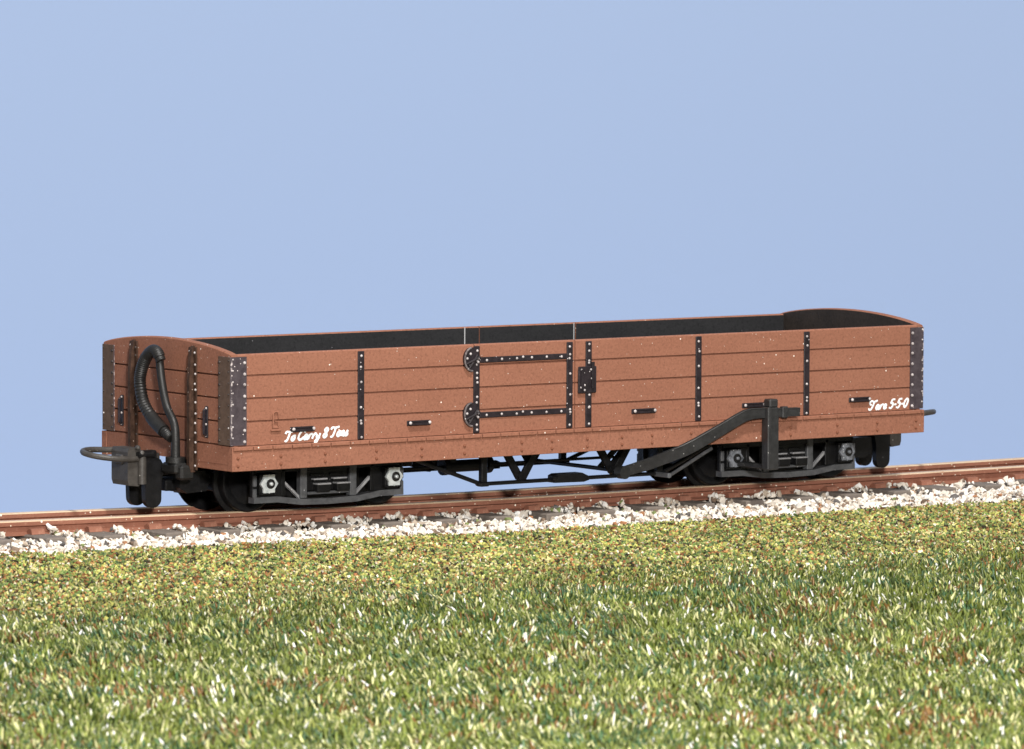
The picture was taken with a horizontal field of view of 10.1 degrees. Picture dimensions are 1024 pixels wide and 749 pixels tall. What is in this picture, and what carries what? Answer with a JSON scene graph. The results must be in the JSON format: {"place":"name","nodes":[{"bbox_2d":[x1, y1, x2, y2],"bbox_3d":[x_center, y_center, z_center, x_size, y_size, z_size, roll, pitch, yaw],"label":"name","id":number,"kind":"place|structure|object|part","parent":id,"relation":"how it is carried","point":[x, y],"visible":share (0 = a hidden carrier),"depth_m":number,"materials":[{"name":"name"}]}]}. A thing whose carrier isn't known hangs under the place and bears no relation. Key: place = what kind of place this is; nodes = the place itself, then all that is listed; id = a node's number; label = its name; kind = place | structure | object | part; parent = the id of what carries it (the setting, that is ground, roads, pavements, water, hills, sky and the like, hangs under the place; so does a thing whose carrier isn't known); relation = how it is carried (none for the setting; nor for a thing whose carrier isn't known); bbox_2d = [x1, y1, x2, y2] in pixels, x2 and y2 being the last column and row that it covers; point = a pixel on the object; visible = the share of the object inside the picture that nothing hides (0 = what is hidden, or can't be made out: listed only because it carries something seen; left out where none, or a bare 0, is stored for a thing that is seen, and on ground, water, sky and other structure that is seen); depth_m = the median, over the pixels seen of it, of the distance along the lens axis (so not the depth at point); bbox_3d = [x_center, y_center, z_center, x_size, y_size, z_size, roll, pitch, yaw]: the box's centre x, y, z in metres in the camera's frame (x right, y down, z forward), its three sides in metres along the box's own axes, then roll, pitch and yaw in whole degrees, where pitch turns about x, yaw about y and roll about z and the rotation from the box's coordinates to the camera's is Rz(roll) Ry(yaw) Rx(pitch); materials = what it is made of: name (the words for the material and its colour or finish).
{"place":"outdoors","nodes":[
{"label":"outdoors","id":0,"kind":"place"},
{"bbox_2d":[0,0,1023,512],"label":"sky","id":1,"kind":"structure","parent":0,"point":[196,168],"depth_m":82.74,"materials":[{"name":"blue"}]},
{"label":"ground","id":2,"kind":"structure","parent":0,"visible":0},
{"bbox_2d":[10,486,1006,548],"bbox_3d":[0.051,1.422,52.115,24.200,0.388,4.460,-3,5,-36],"label":"ballast bed","id":3,"kind":"object","parent":2,"relation":"on","point":[540,522],"visible":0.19,"depth_m":52.91,"materials":[{"name":"grey gravel"}]},
{"bbox_2d":[0,476,1023,561],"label":"ballast","id":4,"kind":"structure","parent":3,"relation":"on","point":[675,510],"depth_m":52.26,"materials":[{"name":"white gravel"}]},
{"bbox_2d":[0,457,1023,547],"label":"railway track","id":5,"kind":"structure","parent":3,"relation":"on","point":[160,520],"depth_m":53.02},
{"bbox_2d":[80,308,935,511],"bbox_3d":[0.166,0.321,53.375,9.670,1.613,2.420,-3,5,-36],"label":"open wagon","id":6,"kind":"object","parent":5,"relation":"on","point":[250,423],"visible":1,"depth_m":52.23,"materials":[{"name":"brown paint"}]},
{"bbox_3d":[0.094,0.105,52.053,1.110,0.799,0.070,-3,5,-36],"label":"side door","id":7,"kind":"part","parent":6,"relation":"part of","materials":[{"name":"brown paint"}]},
{"bbox_3d":[0.126,-0.076,54.571,1.110,0.799,0.070,-3,5,-36],"label":"side door","id":8,"kind":"part","parent":6,"relation":"part of","materials":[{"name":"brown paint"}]},
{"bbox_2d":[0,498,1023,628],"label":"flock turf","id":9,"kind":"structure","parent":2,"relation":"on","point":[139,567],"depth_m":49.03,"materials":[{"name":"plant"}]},
{"bbox_2d":[0,522,1023,748],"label":"grass","id":10,"kind":"structure","parent":2,"relation":"on","point":[880,655],"depth_m":41.59,"materials":[{"name":"plant"}]}
]}

